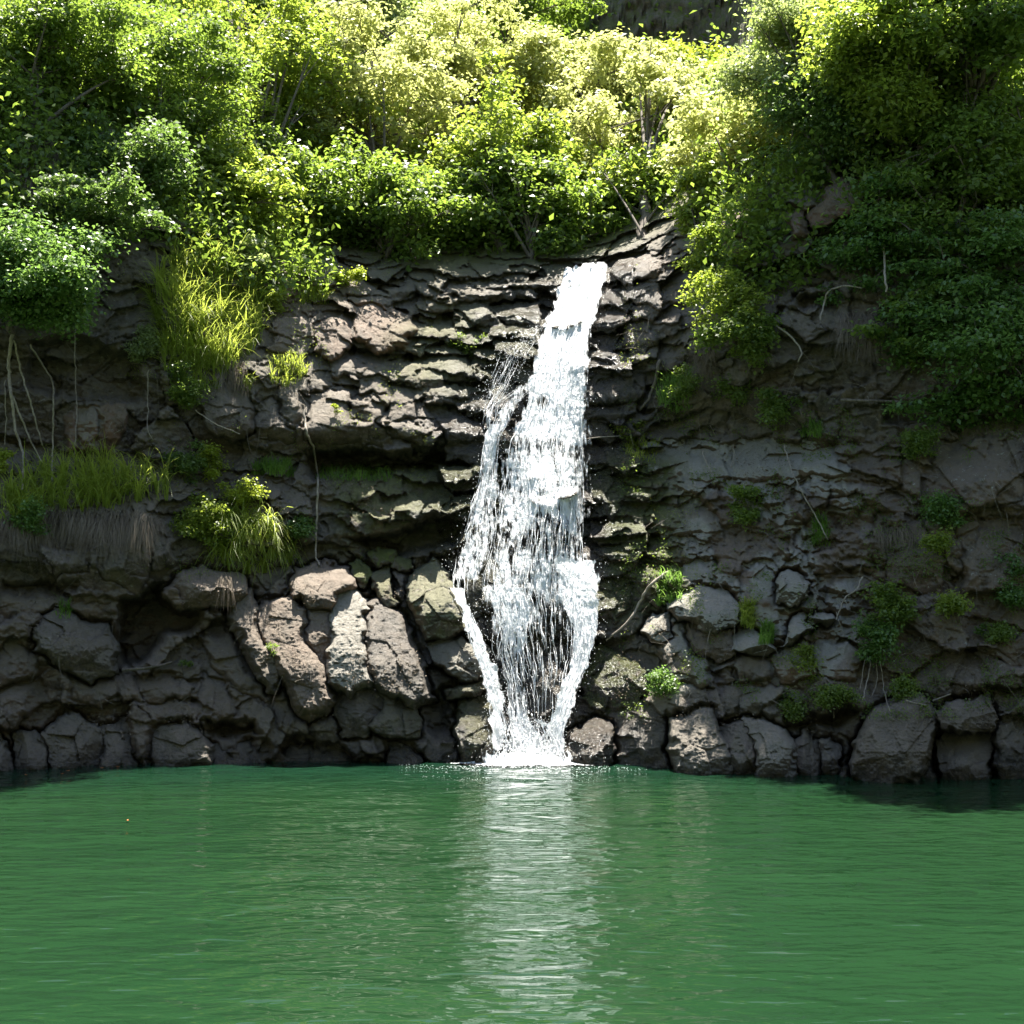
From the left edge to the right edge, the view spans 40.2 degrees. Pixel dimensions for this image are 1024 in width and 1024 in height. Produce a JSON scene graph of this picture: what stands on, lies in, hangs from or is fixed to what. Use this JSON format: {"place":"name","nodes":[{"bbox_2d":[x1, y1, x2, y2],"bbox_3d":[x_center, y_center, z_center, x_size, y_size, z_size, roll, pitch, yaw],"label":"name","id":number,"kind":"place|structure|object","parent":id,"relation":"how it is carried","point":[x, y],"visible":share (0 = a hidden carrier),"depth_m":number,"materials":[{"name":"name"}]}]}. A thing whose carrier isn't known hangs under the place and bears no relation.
{"place":"outdoors","nodes":[
{"label":"outdoors","id":0,"kind":"place"},
{"bbox_2d":[0,0,1023,778],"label":"cliff","id":1,"kind":"structure","parent":0,"point":[494,296],"depth_m":41.62,"materials":[{"name":"stone"}]},
{"bbox_2d":[6,334,42,489],"bbox_3d":[-13.902,-2.859,40.068,1.061,4.624,1.646,1,-4,-22],"label":"root","id":2,"kind":"object","parent":1,"relation":"attached to","point":[12,398],"visible":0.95,"depth_m":40.45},
{"bbox_2d":[3,491,53,536],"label":"shrub","id":3,"kind":"object","parent":1,"relation":"on","point":[31,522],"visible":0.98,"depth_m":38.66,"materials":[{"name":"green plant"}]},
{"bbox_2d":[11,728,48,769],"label":"boulder","id":4,"kind":"object","parent":1,"relation":"on","point":[30,750],"visible":0.56,"depth_m":37.67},
{"bbox_2d":[0,194,139,343],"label":"tree","id":5,"kind":"object","parent":1,"relation":"on","point":[49,275],"visible":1,"depth_m":38.55,"materials":[{"name":"green plant"}]},
{"bbox_2d":[40,707,104,768],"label":"boulder","id":6,"kind":"object","parent":1,"relation":"on","point":[69,743],"visible":0.67,"depth_m":38.02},
{"bbox_2d":[32,607,120,685],"bbox_3d":[-12.168,3.794,39.327,2.550,2.288,2.590,1,-4,-22],"label":"boulder","id":7,"kind":"object","parent":1,"relation":"on","point":[93,662],"visible":0.95,"depth_m":38.63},
{"bbox_2d":[0,508,171,574],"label":"dry grass","id":8,"kind":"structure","parent":1,"relation":"on","point":[104,529],"depth_m":39.40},
{"bbox_2d":[0,0,180,149],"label":"tree","id":9,"kind":"object","parent":1,"relation":"on","point":[46,19],"visible":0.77,"depth_m":44.01,"materials":[{"name":"green plant"}]},
{"bbox_2d":[0,432,188,527],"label":"grass tuft","id":10,"kind":"object","parent":1,"relation":"on","point":[15,494],"visible":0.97,"depth_m":39.95,"materials":[{"name":"plant"}]},
{"bbox_2d":[18,156,180,256],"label":"tree","id":11,"kind":"object","parent":1,"relation":"on","point":[91,202],"visible":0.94,"depth_m":40.60,"materials":[{"name":"green plant"}]},
{"bbox_2d":[70,452,128,507],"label":"grass tuft","id":12,"kind":"object","parent":1,"relation":"on","point":[106,502],"visible":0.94,"depth_m":39.99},
{"bbox_2d":[99,716,137,767],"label":"boulder","id":13,"kind":"object","parent":1,"relation":"on","point":[117,753],"visible":0.64,"depth_m":38.45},
{"bbox_2d":[46,102,205,222],"bbox_3d":[-12.202,-10.435,43.843,5.250,4.218,4.774,0,-4,0],"label":"tree","id":14,"kind":"object","parent":1,"relation":"on","point":[139,150],"visible":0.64,"depth_m":43.18,"materials":[{"name":"green plant"}]},
{"bbox_2d":[123,319,170,364],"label":"shrub","id":15,"kind":"object","parent":1,"relation":"on","point":[141,348],"visible":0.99,"depth_m":42.42,"materials":[{"name":"green plant"}]},
{"bbox_2d":[53,0,297,242],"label":"tree","id":16,"kind":"object","parent":1,"relation":"on","point":[171,46],"visible":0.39,"depth_m":47.16,"materials":[{"name":"green plant"}]},
{"bbox_2d":[149,720,215,765],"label":"boulder","id":17,"kind":"object","parent":1,"relation":"on","point":[193,745],"visible":0.63,"depth_m":38.42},
{"bbox_2d":[156,437,208,486],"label":"shrub","id":18,"kind":"object","parent":1,"relation":"on","point":[189,463],"visible":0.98,"depth_m":41.50,"materials":[{"name":"green plant"}]},
{"bbox_2d":[166,358,221,411],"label":"shrub","id":19,"kind":"object","parent":1,"relation":"on","point":[186,396],"visible":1,"depth_m":41.87,"materials":[{"name":"green plant"}]},
{"bbox_2d":[158,330,237,388],"bbox_3d":[-9.547,-4.661,42.639,2.503,1.982,1.382,1,-4,-16],"label":"grass tuft","id":20,"kind":"object","parent":1,"relation":"on","point":[207,365],"visible":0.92,"depth_m":42.52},
{"bbox_2d":[164,489,241,551],"bbox_3d":[-9.008,0.287,41.124,2.385,1.960,2.052,2,-4,-31],"label":"shrub","id":21,"kind":"object","parent":1,"relation":"on","point":[200,512],"visible":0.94,"depth_m":40.89,"materials":[{"name":"green plant"}]},
{"bbox_2d":[161,563,248,611],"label":"boulder","id":22,"kind":"object","parent":1,"relation":"on","point":[202,587],"visible":0.94,"depth_m":40.07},
{"bbox_2d":[130,223,282,372],"bbox_3d":[-9.256,-6.556,43.449,3.630,5.021,5.032,-3,-5,41],"label":"grass tuft","id":23,"kind":"object","parent":1,"relation":"on","point":[198,314],"visible":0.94,"depth_m":43.12,"materials":[{"name":"plant"}]},
{"bbox_2d":[191,439,233,481],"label":"shrub","id":24,"kind":"object","parent":1,"relation":"on","point":[212,472],"visible":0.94,"depth_m":42.16,"materials":[{"name":"green plant"}]},
{"bbox_2d":[210,474,270,505],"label":"shrub","id":25,"kind":"object","parent":1,"relation":"on","point":[245,491],"visible":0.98,"depth_m":41.72,"materials":[{"name":"green plant"}]},
{"bbox_2d":[220,234,271,276],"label":"shrub","id":26,"kind":"object","parent":1,"relation":"on","point":[264,257],"visible":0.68,"depth_m":44.99,"materials":[{"name":"green plant"}]},
{"bbox_2d":[178,125,315,250],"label":"tree","id":27,"kind":"object","parent":1,"relation":"on","point":[229,165],"visible":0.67,"depth_m":46.61,"materials":[{"name":"green plant"}]},
{"bbox_2d":[174,0,323,94],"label":"tree","id":28,"kind":"object","parent":1,"relation":"on","point":[256,20],"visible":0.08,"depth_m":59.90,"materials":[{"name":"green plant"}]},
{"bbox_2d":[193,494,309,589],"bbox_3d":[-7.615,0.961,41.398,3.890,3.012,2.278,1,-4,-22],"label":"grass tuft","id":29,"kind":"object","parent":1,"relation":"on","point":[241,526],"visible":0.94,"depth_m":41.38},
{"bbox_2d":[225,587,280,695],"bbox_3d":[-7.322,3.771,40.562,1.770,3.206,3.317,1,-4,-17],"label":"boulder","id":30,"kind":"object","parent":1,"relation":"on","point":[260,660],"visible":0.87,"depth_m":39.72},
{"bbox_2d":[249,452,295,476],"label":"grass tuft","id":31,"kind":"object","parent":1,"relation":"on","point":[265,465],"visible":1,"depth_m":42.92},
{"bbox_2d":[149,0,422,202],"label":"tree","id":32,"kind":"object","parent":1,"relation":"on","point":[298,49],"visible":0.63,"depth_m":53.37,"materials":[{"name":"green plant"}]},
{"bbox_2d":[268,350,309,386],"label":"grass tuft","id":33,"kind":"object","parent":1,"relation":"on","point":[284,365],"visible":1,"depth_m":43.85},
{"bbox_2d":[257,594,336,723],"bbox_3d":[-6.135,4.240,40.265,2.484,3.817,4.068,1,-4,-13],"label":"boulder","id":34,"kind":"object","parent":1,"relation":"on","point":[314,699],"visible":0.88,"depth_m":39.14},
{"bbox_2d":[248,120,373,255],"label":"tree","id":35,"kind":"object","parent":1,"relation":"on","point":[321,176],"visible":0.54,"depth_m":49.34,"materials":[{"name":"green plant"}]},
{"bbox_2d":[288,558,358,611],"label":"boulder","id":36,"kind":"object","parent":1,"relation":"on","point":[330,580],"visible":0.97,"depth_m":40.81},
{"bbox_2d":[315,460,393,481],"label":"moss","id":37,"kind":"object","parent":1,"relation":"on","point":[358,471],"visible":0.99,"depth_m":44.02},
{"bbox_2d":[333,689,382,739],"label":"boulder","id":38,"kind":"object","parent":1,"relation":"on","point":[356,713],"visible":0.67,"depth_m":39.00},
{"bbox_2d":[304,609,330,667],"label":"boulder","id":39,"kind":"object","parent":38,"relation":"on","point":[317,634],"visible":0.61,"depth_m":39.89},
{"bbox_2d":[325,588,373,699],"bbox_3d":[-4.718,3.746,40.859,1.620,3.601,4.391,1,-4,-9],"label":"boulder","id":40,"kind":"object","parent":38,"relation":"on","point":[347,620],"visible":0.81,"depth_m":39.42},
{"bbox_2d":[260,0,477,65],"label":"tree","id":41,"kind":"object","parent":1,"relation":"on","point":[402,8],"visible":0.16,"depth_m":65.20,"materials":[{"name":"green plant"}]},
{"bbox_2d":[283,0,480,177],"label":"tree","id":42,"kind":"object","parent":1,"relation":"on","point":[388,80],"visible":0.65,"depth_m":55.55,"materials":[{"name":"green plant"}]},
{"bbox_2d":[370,564,399,607],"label":"boulder","id":43,"kind":"object","parent":1,"relation":"on","point":[380,579],"visible":0.91,"depth_m":41.65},
{"bbox_2d":[367,692,422,740],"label":"boulder","id":44,"kind":"object","parent":1,"relation":"on","point":[397,719],"visible":0.73,"depth_m":38.91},
{"bbox_2d":[363,597,437,709],"bbox_3d":[-3.418,4.150,40.789,2.527,3.526,3.754,0,-4,0],"label":"boulder","id":45,"kind":"object","parent":1,"relation":"on","point":[389,631],"visible":0.86,"depth_m":39.67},
{"bbox_2d":[386,740,423,763],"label":"boulder","id":46,"kind":"object","parent":1,"relation":"on","point":[399,752],"visible":0.3,"depth_m":38.97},
{"bbox_2d":[118,248,700,638],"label":"moss leaves","id":47,"kind":"object","parent":1,"relation":"on","point":[379,429],"visible":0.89,"depth_m":43.45,"materials":[{"name":"green plant"}]},
{"bbox_2d":[312,145,524,271],"bbox_3d":[-3.808,-10.791,51.277,7.561,5.013,6.162,2,-4,-32],"label":"tree","id":48,"kind":"object","parent":1,"relation":"on","point":[395,196],"visible":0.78,"depth_m":50.09,"materials":[{"name":"green plant"}]},
{"bbox_2d":[405,556,465,641],"bbox_3d":[-2.284,2.567,42.074,2.073,2.730,3.422,0,-4,0],"label":"boulder","id":49,"kind":"object","parent":1,"relation":"on","point":[438,617],"visible":0.91,"depth_m":40.80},
{"bbox_2d":[425,636,491,683],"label":"boulder","id":50,"kind":"object","parent":1,"relation":"on","point":[450,657],"visible":0.81,"depth_m":40.18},
{"bbox_2d":[355,0,577,146],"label":"tree","id":51,"kind":"object","parent":1,"relation":"on","point":[532,41],"visible":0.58,"depth_m":60.62,"materials":[{"name":"green plant"}]},
{"bbox_2d":[399,47,606,250],"bbox_3d":[-0.796,-13.397,54.367,9.426,8.844,7.303,0,-4,0],"label":"tree","id":52,"kind":"object","parent":1,"relation":"on","point":[474,139],"visible":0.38,"depth_m":53.29,"materials":[{"name":"green plant"}]},
{"bbox_2d":[410,0,607,50],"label":"tree","id":53,"kind":"object","parent":1,"relation":"on","point":[558,11],"visible":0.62,"depth_m":73.24,"materials":[{"name":"green plant"}]},
{"bbox_2d":[0,0,1023,299],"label":"undergrowth","id":54,"kind":"object","parent":1,"relation":"on","point":[772,206],"visible":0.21,"depth_m":44.13,"materials":[{"name":"green plant"}]},
{"bbox_2d":[0,251,1023,734],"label":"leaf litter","id":55,"kind":"object","parent":1,"relation":"on","point":[430,575],"visible":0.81,"depth_m":39.82,"materials":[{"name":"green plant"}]},
{"bbox_2d":[0,304,1023,711],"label":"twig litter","id":56,"kind":"object","parent":1,"relation":"on","point":[660,522],"visible":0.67,"depth_m":39.42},
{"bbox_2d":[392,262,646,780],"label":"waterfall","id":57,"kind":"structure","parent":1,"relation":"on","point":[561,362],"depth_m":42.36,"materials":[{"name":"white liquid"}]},
{"bbox_2d":[436,133,660,263],"bbox_3d":[1.270,-11.416,52.502,9.202,5.754,5.690,-1,-4,11],"label":"tree","id":58,"kind":"object","parent":1,"relation":"on","point":[514,201],"visible":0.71,"depth_m":51.31,"materials":[{"name":"green plant"}]},
{"bbox_2d":[456,26,685,136],"bbox_3d":[2.508,-17.915,61.796,10.778,7.148,7.680,1,-4,-21],"label":"tree","id":59,"kind":"object","parent":1,"relation":"on","point":[594,67],"visible":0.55,"depth_m":60.63,"materials":[{"name":"green plant"}]},
{"bbox_2d":[563,715,617,765],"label":"boulder","id":60,"kind":"object","parent":1,"relation":"on","point":[594,730],"visible":0.59,"depth_m":38.51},
{"bbox_2d":[576,141,687,252],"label":"tree","id":61,"kind":"object","parent":1,"relation":"on","point":[621,184],"visible":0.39,"depth_m":51.57,"materials":[{"name":"green plant"}]},
{"bbox_2d":[532,35,742,238],"bbox_3d":[6.503,-14.008,56.042,9.465,10.529,10.518,2,-4,-27],"label":"tree","id":62,"kind":"object","parent":1,"relation":"on","point":[654,84],"visible":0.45,"depth_m":55.26,"materials":[{"name":"green plant"}]},
{"bbox_2d":[640,611,672,644],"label":"boulder","id":63,"kind":"object","parent":1,"relation":"on","point":[667,635],"visible":0.89,"depth_m":39.73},
{"bbox_2d":[641,665,688,699],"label":"shrub","id":64,"kind":"object","parent":1,"relation":"on","point":[663,681],"visible":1,"depth_m":38.22,"materials":[{"name":"green plant"}]},
{"bbox_2d":[647,362,700,413],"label":"shrub","id":65,"kind":"object","parent":1,"relation":"on","point":[666,378],"visible":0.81,"depth_m":43.86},
{"bbox_2d":[663,362,709,399],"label":"shrub","id":66,"kind":"object","parent":1,"relation":"on","point":[681,389],"visible":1,"depth_m":43.05,"materials":[{"name":"green plant"}]},
{"bbox_2d":[632,31,755,84],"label":"tree","id":67,"kind":"object","parent":1,"relation":"on","point":[681,45],"visible":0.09,"depth_m":64.22,"materials":[{"name":"green plant"}]},
{"bbox_2d":[664,706,732,774],"bbox_3d":[5.175,6.583,37.817,2.026,2.670,3.443,0,-4,0],"label":"boulder","id":68,"kind":"object","parent":1,"relation":"on","point":[701,747],"visible":0.6,"depth_m":36.63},
{"bbox_2d":[668,219,729,284],"bbox_3d":[6.061,-8.112,44.126,1.984,2.132,1.638,-3,-4,36],"label":"shrub","id":69,"kind":"object","parent":1,"relation":"on","point":[689,260],"visible":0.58,"depth_m":43.88,"materials":[{"name":"green plant"}]},
{"bbox_2d":[659,147,751,240],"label":"tree","id":70,"kind":"object","parent":1,"relation":"on","point":[696,177],"visible":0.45,"depth_m":45.77,"materials":[{"name":"green plant"}]},
{"bbox_2d":[685,622,736,663],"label":"boulder","id":71,"kind":"object","parent":1,"relation":"on","point":[701,642],"visible":0.66,"depth_m":38.42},
{"bbox_2d":[665,585,740,634],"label":"boulder","id":72,"kind":"object","parent":71,"relation":"on","point":[716,601],"visible":0.81,"depth_m":38.81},
{"bbox_2d":[648,80,795,207],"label":"tree","id":73,"kind":"object","parent":1,"relation":"on","point":[695,120],"visible":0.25,"depth_m":47.00,"materials":[{"name":"green plant"}]},
{"bbox_2d":[675,238,774,333],"bbox_3d":[6.503,-6.712,42.047,2.974,3.050,2.634,-2,-4,25],"label":"shrub","id":74,"kind":"object","parent":1,"relation":"on","point":[720,301],"visible":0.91,"depth_m":41.71,"materials":[{"name":"green plant"}]},
{"bbox_2d":[688,306,784,374],"bbox_3d":[6.637,-5.089,41.300,2.770,2.076,2.270,1,-4,-18],"label":"shrub","id":75,"kind":"object","parent":1,"relation":"on","point":[743,326],"visible":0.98,"depth_m":41.11,"materials":[{"name":"green plant"}]},
{"bbox_2d":[719,719,755,774],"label":"boulder","id":76,"kind":"object","parent":1,"relation":"on","point":[739,739],"visible":0.53,"depth_m":36.45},
{"bbox_2d":[724,482,777,531],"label":"shrub","id":77,"kind":"object","parent":1,"relation":"on","point":[740,516],"visible":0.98,"depth_m":40.40,"materials":[{"name":"green plant"}]},
{"bbox_2d":[732,627,776,656],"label":"boulder","id":78,"kind":"object","parent":1,"relation":"on","point":[743,643],"visible":0.82,"depth_m":37.82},
{"bbox_2d":[739,714,797,776],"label":"boulder","id":79,"kind":"object","parent":1,"relation":"on","point":[774,747],"visible":0.66,"depth_m":35.91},
{"bbox_2d":[698,0,839,183],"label":"tree","id":80,"kind":"object","parent":1,"relation":"on","point":[779,31],"visible":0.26,"depth_m":43.73,"materials":[{"name":"green plant"}]},
{"bbox_2d":[753,382,816,442],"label":"shrub","id":81,"kind":"object","parent":1,"relation":"on","point":[775,406],"visible":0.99,"depth_m":41.33,"materials":[{"name":"green plant"}]},
{"bbox_2d":[775,569,810,607],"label":"boulder","id":82,"kind":"object","parent":1,"relation":"on","point":[787,594],"visible":0.88,"depth_m":38.19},
{"bbox_2d":[776,684,817,722],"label":"shrub","id":83,"kind":"object","parent":1,"relation":"on","point":[795,712],"visible":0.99,"depth_m":36.96,"materials":[{"name":"green plant"}]},
{"bbox_2d":[794,727,820,775],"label":"boulder","id":84,"kind":"object","parent":1,"relation":"on","point":[803,741],"visible":0.49,"depth_m":36.30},
{"bbox_2d":[617,396,1023,720],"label":"ground cover","id":85,"kind":"object","parent":1,"relation":"on","point":[900,657],"visible":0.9,"depth_m":38.37,"materials":[{"name":"green plant"}]},
{"bbox_2d":[804,680,873,717],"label":"shrub","id":86,"kind":"object","parent":1,"relation":"on","point":[835,696],"visible":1,"depth_m":36.32,"materials":[{"name":"green plant"}]},
{"bbox_2d":[726,50,957,187],"bbox_3d":[10.232,-11.613,42.521,7.963,4.912,5.526,0,-4,0],"label":"tree","id":87,"kind":"object","parent":1,"relation":"on","point":[828,123],"visible":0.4,"depth_m":41.79,"materials":[{"name":"green plant"}]},
{"bbox_2d":[828,309,895,378],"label":"dry grass","id":88,"kind":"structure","parent":1,"relation":"on","point":[869,341],"depth_m":40.01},
{"bbox_2d":[848,608,903,667],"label":"shrub","id":89,"kind":"object","parent":1,"relation":"on","point":[885,637],"visible":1,"depth_m":36.65,"materials":[{"name":"green plant"}]},
{"bbox_2d":[774,0,991,197],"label":"tree","id":90,"kind":"object","parent":1,"relation":"on","point":[829,62],"visible":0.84,"depth_m":39.47,"materials":[{"name":"green plant"}]},
{"bbox_2d":[803,164,967,314],"bbox_3d":[10.924,-7.795,40.946,4.761,4.094,4.054,-1,-4,10],"label":"tree","id":91,"kind":"object","parent":1,"relation":"on","point":[863,249],"visible":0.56,"depth_m":40.27,"materials":[{"name":"green plant"}]},
{"bbox_2d":[855,573,925,627],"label":"shrub","id":92,"kind":"object","parent":1,"relation":"on","point":[894,607],"visible":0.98,"depth_m":36.91,"materials":[{"name":"green plant"}]},
{"bbox_2d":[848,693,938,783],"bbox_3d":[9.809,6.122,36.157,2.401,2.868,3.604,-1,-4,17],"label":"boulder","id":93,"kind":"object","parent":1,"relation":"on","point":[878,755],"visible":0.86,"depth_m":34.90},
{"bbox_2d":[842,280,980,372],"bbox_3d":[11.475,-5.160,39.577,3.924,2.496,2.831,-2,-4,31],"label":"shrub","id":94,"kind":"object","parent":1,"relation":"on","point":[866,329],"visible":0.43,"depth_m":39.11,"materials":[{"name":"green plant"}]},
{"bbox_2d":[819,0,1023,207],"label":"tree","id":95,"kind":"object","parent":1,"relation":"on","point":[996,52],"visible":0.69,"depth_m":39.40,"materials":[{"name":"green plant"}]},
{"bbox_2d":[898,419,948,465],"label":"shrub","id":96,"kind":"object","parent":1,"relation":"on","point":[920,439],"visible":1,"depth_m":38.60,"materials":[{"name":"green plant"}]},
{"bbox_2d":[834,204,1023,332],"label":"shrub","id":97,"kind":"object","parent":1,"relation":"on","point":[939,265],"visible":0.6,"depth_m":39.17,"materials":[{"name":"green plant"}]},
{"bbox_2d":[835,106,1023,272],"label":"tree","id":98,"kind":"object","parent":1,"relation":"on","point":[988,147],"visible":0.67,"depth_m":39.62,"materials":[{"name":"green plant"}]},
{"bbox_2d":[917,520,961,561],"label":"shrub","id":99,"kind":"object","parent":1,"relation":"on","point":[935,543],"visible":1,"depth_m":37.10,"materials":[{"name":"green plant"}]},
{"bbox_2d":[856,254,1023,435],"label":"shrub","id":100,"kind":"object","parent":1,"relation":"on","point":[987,348],"visible":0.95,"depth_m":38.29,"materials":[{"name":"green plant"}]},
{"bbox_2d":[913,488,969,531],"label":"shrub","id":101,"kind":"object","parent":1,"relation":"on","point":[941,506],"visible":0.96,"depth_m":37.55,"materials":[{"name":"green plant"}]},
{"bbox_2d":[930,587,976,620],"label":"shrub","id":102,"kind":"object","parent":1,"relation":"on","point":[950,603],"visible":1,"depth_m":36.34,"materials":[{"name":"green plant"}]},
{"bbox_2d":[934,732,993,780],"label":"boulder","id":103,"kind":"object","parent":1,"relation":"on","point":[966,756],"visible":0.69,"depth_m":35.53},
{"bbox_2d":[935,693,997,735],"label":"boulder","id":104,"kind":"object","parent":1,"relation":"on","point":[965,721],"visible":0.89,"depth_m":35.36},
{"bbox_2d":[990,546,1023,610],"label":"shrub","id":105,"kind":"object","parent":1,"relation":"on","point":[1014,597],"visible":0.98,"depth_m":36.55,"materials":[{"name":"green plant"}]},
{"bbox_2d":[0,759,1023,1023],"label":"water","id":106,"kind":"structure","parent":0,"point":[328,893],"depth_m":21.34,"materials":[{"name":"liquid"}]},
{"bbox_2d":[452,692,493,764],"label":"boulder","id":107,"kind":"object","parent":106,"relation":"in","point":[469,735],"visible":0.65,"depth_m":38.87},
{"bbox_2d":[818,737,842,774],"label":"boulder","id":108,"kind":"object","parent":106,"relation":"in","point":[830,752],"visible":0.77,"depth_m":36.22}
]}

